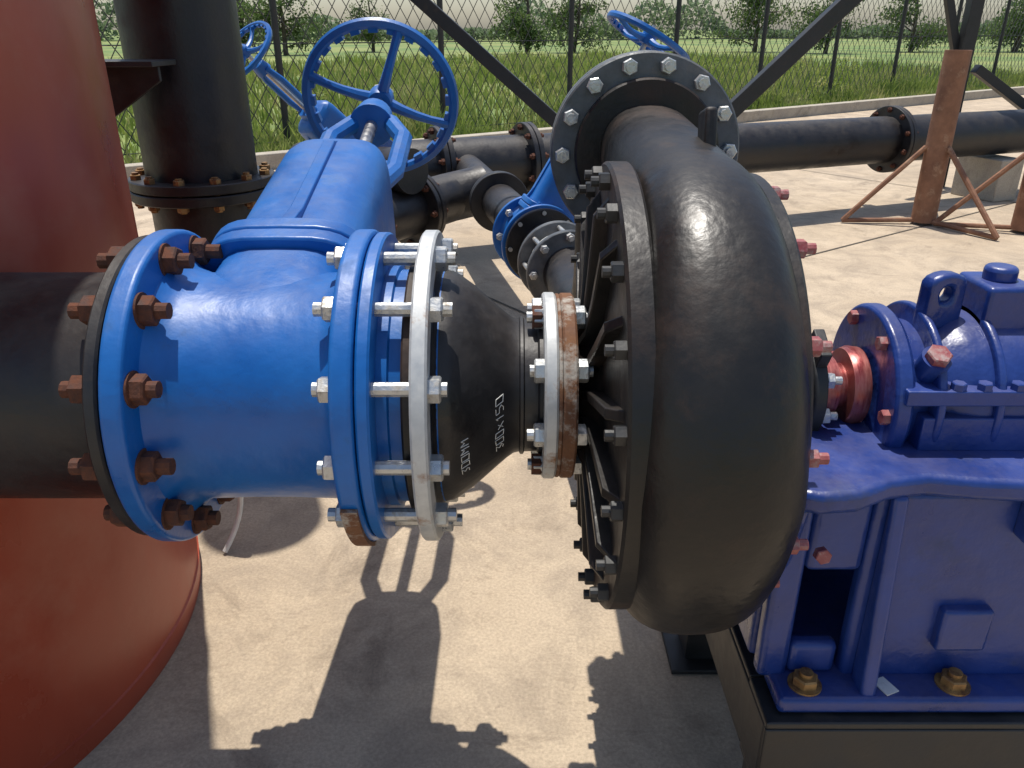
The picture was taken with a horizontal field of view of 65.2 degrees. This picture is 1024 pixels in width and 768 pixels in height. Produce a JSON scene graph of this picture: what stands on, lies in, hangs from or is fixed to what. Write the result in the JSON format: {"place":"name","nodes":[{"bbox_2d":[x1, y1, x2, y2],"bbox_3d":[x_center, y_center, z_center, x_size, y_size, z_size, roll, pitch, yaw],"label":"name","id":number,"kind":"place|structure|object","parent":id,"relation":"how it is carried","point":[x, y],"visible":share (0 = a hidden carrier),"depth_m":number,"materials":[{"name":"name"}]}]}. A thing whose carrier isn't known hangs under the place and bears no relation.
{"place":"outdoors","nodes":[
{"label":"outdoors","id":0,"kind":"place"},
{"bbox_2d":[74,95,1023,767],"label":"concrete slab","id":1,"kind":"structure","parent":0,"point":[486,635],"depth_m":1.81,"materials":[{"name":"beige concrete"}]},
{"bbox_2d":[0,0,200,767],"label":"red storage tank","id":2,"kind":"object","parent":1,"relation":"on","point":[96,610],"visible":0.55,"depth_m":1.39,"materials":[{"name":"red metal"}]},
{"bbox_2d":[0,235,147,535],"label":"suction pipe","id":3,"kind":"object","parent":2,"relation":"attached to","point":[48,345],"visible":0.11,"depth_m":1.05,"materials":[{"name":"black metal"}]},
{"bbox_2d":[58,17,458,540],"bbox_3d":[-0.355,-0.332,1.599,0.427,0.745,1.460,0,24,0],"label":"gate valve","id":4,"kind":"object","parent":3,"relation":"attached to","point":[222,352],"visible":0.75,"depth_m":1.06,"materials":[{"name":"metal"}]},
{"bbox_2d":[311,230,464,545],"bbox_3d":[-0.165,0.002,1.200,0.180,0.458,0.458,0,24,0],"label":"dismantling joint","id":5,"kind":"object","parent":4,"relation":"attached to","point":[398,389],"visible":0.77,"depth_m":1.02,"materials":[{"name":"blue metal"}]},
{"bbox_2d":[430,270,593,501],"bbox_3d":[0.005,0.002,1.200,0.218,0.380,0.380,0,24,0],"label":"concentric reducer","id":6,"kind":"object","parent":5,"relation":"attached to","point":[499,370],"visible":0.96,"depth_m":1.09,"materials":[{"name":"paint"}]},
{"bbox_2d":[105,59,175,116],"bbox_3d":[-1.150,-0.759,2.158,0.460,0.212,0.160,0,24,0],"label":"pipe bracket","id":7,"kind":"object","parent":2,"relation":"attached to","point":[131,81],"visible":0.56,"depth_m":2.13,"materials":[{"name":"black metal"}]},
{"bbox_2d":[113,0,274,243],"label":"vertical pipe","id":8,"kind":"object","parent":1,"relation":"on","point":[202,174],"visible":0.59,"depth_m":2.32,"materials":[{"name":"black metal"}]},
{"bbox_2d":[223,497,242,552],"bbox_3d":[-0.727,0.297,2.048,0.071,0.283,0.073,0,24,0],"label":"white drain hose","id":9,"kind":"object","parent":1,"relation":"on","point":[235,526],"visible":0.35,"depth_m":2.07,"materials":[{"name":"plastic"}]},
{"bbox_2d":[125,86,1023,178],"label":"kerb","id":10,"kind":"structure","parent":1,"relation":"on","point":[273,159],"depth_m":12.39,"materials":[{"name":"concrete"}]},
{"bbox_2d":[410,0,862,127],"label":"steel brace","id":11,"kind":"object","parent":1,"relation":"on","point":[796,49],"visible":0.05,"depth_m":2.78,"materials":[{"name":"black metal"}]},
{"bbox_2d":[392,106,1023,201],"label":"header pipe","id":12,"kind":"object","parent":1,"relation":"on","point":[884,139],"visible":0.5,"depth_m":5.57,"materials":[{"name":"metal"}]},
{"bbox_2d":[456,50,655,297],"bbox_3d":[0.057,-0.861,3.075,0.400,0.856,3.352,-3,24,-7],"label":"discharge pipeline","id":13,"kind":"object","parent":12,"relation":"attached to","point":[542,246],"visible":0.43,"depth_m":2.77,"materials":[{"name":"grey paint"}]},
{"bbox_2d":[391,165,486,242],"bbox_3d":[-0.661,-0.713,3.538,0.377,0.367,1.715,16,28,31],"label":"branch pipeline","id":14,"kind":"object","parent":13,"relation":"attached to","point":[439,202],"visible":0.25,"depth_m":3.72,"materials":[{"name":"black metal"}]},
{"bbox_2d":[240,21,427,193],"bbox_3d":[-0.922,-1.177,3.530,0.808,0.773,0.815,19,30,36],"label":"gate valve","id":15,"kind":"object","parent":14,"relation":"on","point":[413,181],"visible":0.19,"depth_m":3.42,"materials":[{"name":"metal"}]},
{"bbox_2d":[492,10,689,278],"bbox_3d":[0.291,-0.882,3.018,0.714,0.959,0.343,-5,24,-11],"label":"gate valve","id":16,"kind":"object","parent":13,"relation":"attached to","point":[543,192],"visible":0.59,"depth_m":2.98,"materials":[{"name":"metal"}]},
{"bbox_2d":[489,113,1015,313],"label":"slab joints","id":17,"kind":"object","parent":1,"relation":"on","point":[818,252],"visible":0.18,"depth_m":5.28,"materials":[{"name":"grey concrete"}]},
{"bbox_2d":[661,624,1023,767],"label":"steel base frame","id":18,"kind":"object","parent":1,"relation":"on","point":[769,734],"visible":0.4,"depth_m":1.16,"materials":[{"name":"black metal"}]},
{"bbox_2d":[738,262,1023,711],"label":"bearing housing","id":19,"kind":"object","parent":18,"relation":"on","point":[901,587],"visible":0.81,"depth_m":1.11,"materials":[{"name":"blue metal"}]},
{"bbox_2d":[550,50,832,634],"bbox_3d":[0.239,-0.067,1.224,0.341,0.802,0.834,0,24,0],"label":"centrifugal pump","id":20,"kind":"object","parent":19,"relation":"attached to","point":[696,344],"visible":0.97,"depth_m":0.91,"materials":[{"name":"black paint"}]},
{"bbox_2d":[840,50,999,240],"bbox_3d":[2.739,-1.622,5.335,0.882,1.116,0.980,0,24,0],"label":"rusted post stand","id":21,"kind":"object","parent":1,"relation":"on","point":[937,150],"visible":0.99,"depth_m":5.29,"materials":[{"name":"brown metal"}]},
{"bbox_2d":[943,0,1023,186],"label":"steel support frame","id":22,"kind":"object","parent":21,"relation":"on","point":[965,38],"visible":0.38,"depth_m":6.42,"materials":[{"name":"black metal"}]},
{"bbox_2d":[932,153,1023,231],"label":"rusted post stand","id":23,"kind":"object","parent":1,"relation":"on","point":[1017,223],"visible":1,"depth_m":5.30,"materials":[{"name":"brown metal"}]},
{"bbox_2d":[94,0,1020,29],"label":"sky","id":24,"kind":"structure","parent":0,"point":[338,5],"materials":[{"name":"white"}]},
{"bbox_2d":[99,30,1023,162],"bbox_3d":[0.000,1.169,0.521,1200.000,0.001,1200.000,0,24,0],"label":"grass field","id":25,"kind":"structure","parent":0,"point":[108,51],"depth_m":49.42,"materials":[{"name":"green plant"}]},
{"bbox_2d":[236,0,264,46],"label":"broadleaf tree","id":26,"kind":"object","parent":25,"relation":"on","point":[241,26],"visible":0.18,"depth_m":42.62,"materials":[{"name":"green plant"}]},
{"bbox_2d":[236,0,328,54],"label":"broadleaf tree","id":27,"kind":"object","parent":25,"relation":"on","point":[282,27],"visible":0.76,"depth_m":39.94,"materials":[{"name":"green plant"}]},
{"bbox_2d":[342,0,389,51],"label":"broadleaf tree","id":28,"kind":"object","parent":25,"relation":"on","point":[368,36],"visible":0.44,"depth_m":45.18,"materials":[{"name":"green plant"}]},
{"bbox_2d":[486,0,563,53],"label":"broadleaf tree","id":29,"kind":"object","parent":25,"relation":"on","point":[523,32],"visible":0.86,"depth_m":41.23,"materials":[{"name":"green plant"}]},
{"bbox_2d":[93,0,1022,40],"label":"distant tree line","id":30,"kind":"object","parent":25,"relation":"on","point":[479,32],"visible":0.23,"depth_m":98.61,"materials":[{"name":"green plant"}]},
{"bbox_2d":[94,0,1023,156],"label":"chain link fence","id":31,"kind":"object","parent":25,"relation":"on","point":[276,43],"visible":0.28,"depth_m":11.04,"materials":[{"name":"metal"}]},
{"bbox_2d":[108,48,1023,163],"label":"tall grass","id":32,"kind":"structure","parent":25,"relation":"on","point":[773,98],"depth_m":15.46,"materials":[{"name":"green plant"}]},
{"bbox_2d":[536,0,612,52],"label":"broadleaf tree","id":33,"kind":"object","parent":25,"relation":"on","point":[564,12],"visible":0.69,"depth_m":43.45,"materials":[{"name":"green plant"}]},
{"bbox_2d":[708,0,803,51],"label":"broadleaf tree","id":34,"kind":"object","parent":25,"relation":"on","point":[752,14],"visible":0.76,"depth_m":45.18,"materials":[{"name":"green plant"}]},
{"bbox_2d":[784,0,867,53],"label":"broadleaf tree","id":35,"kind":"object","parent":25,"relation":"on","point":[816,15],"visible":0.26,"depth_m":42.75,"materials":[{"name":"green plant"}]},
{"bbox_2d":[867,0,962,52],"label":"broadleaf tree","id":36,"kind":"object","parent":25,"relation":"on","point":[898,14],"visible":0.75,"depth_m":45.52,"materials":[{"name":"green plant"}]},
{"bbox_2d":[977,0,1023,51],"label":"broadleaf tree","id":37,"kind":"object","parent":25,"relation":"on","point":[1009,28],"visible":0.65,"depth_m":45.33,"materials":[{"name":"green plant"}]}
]}

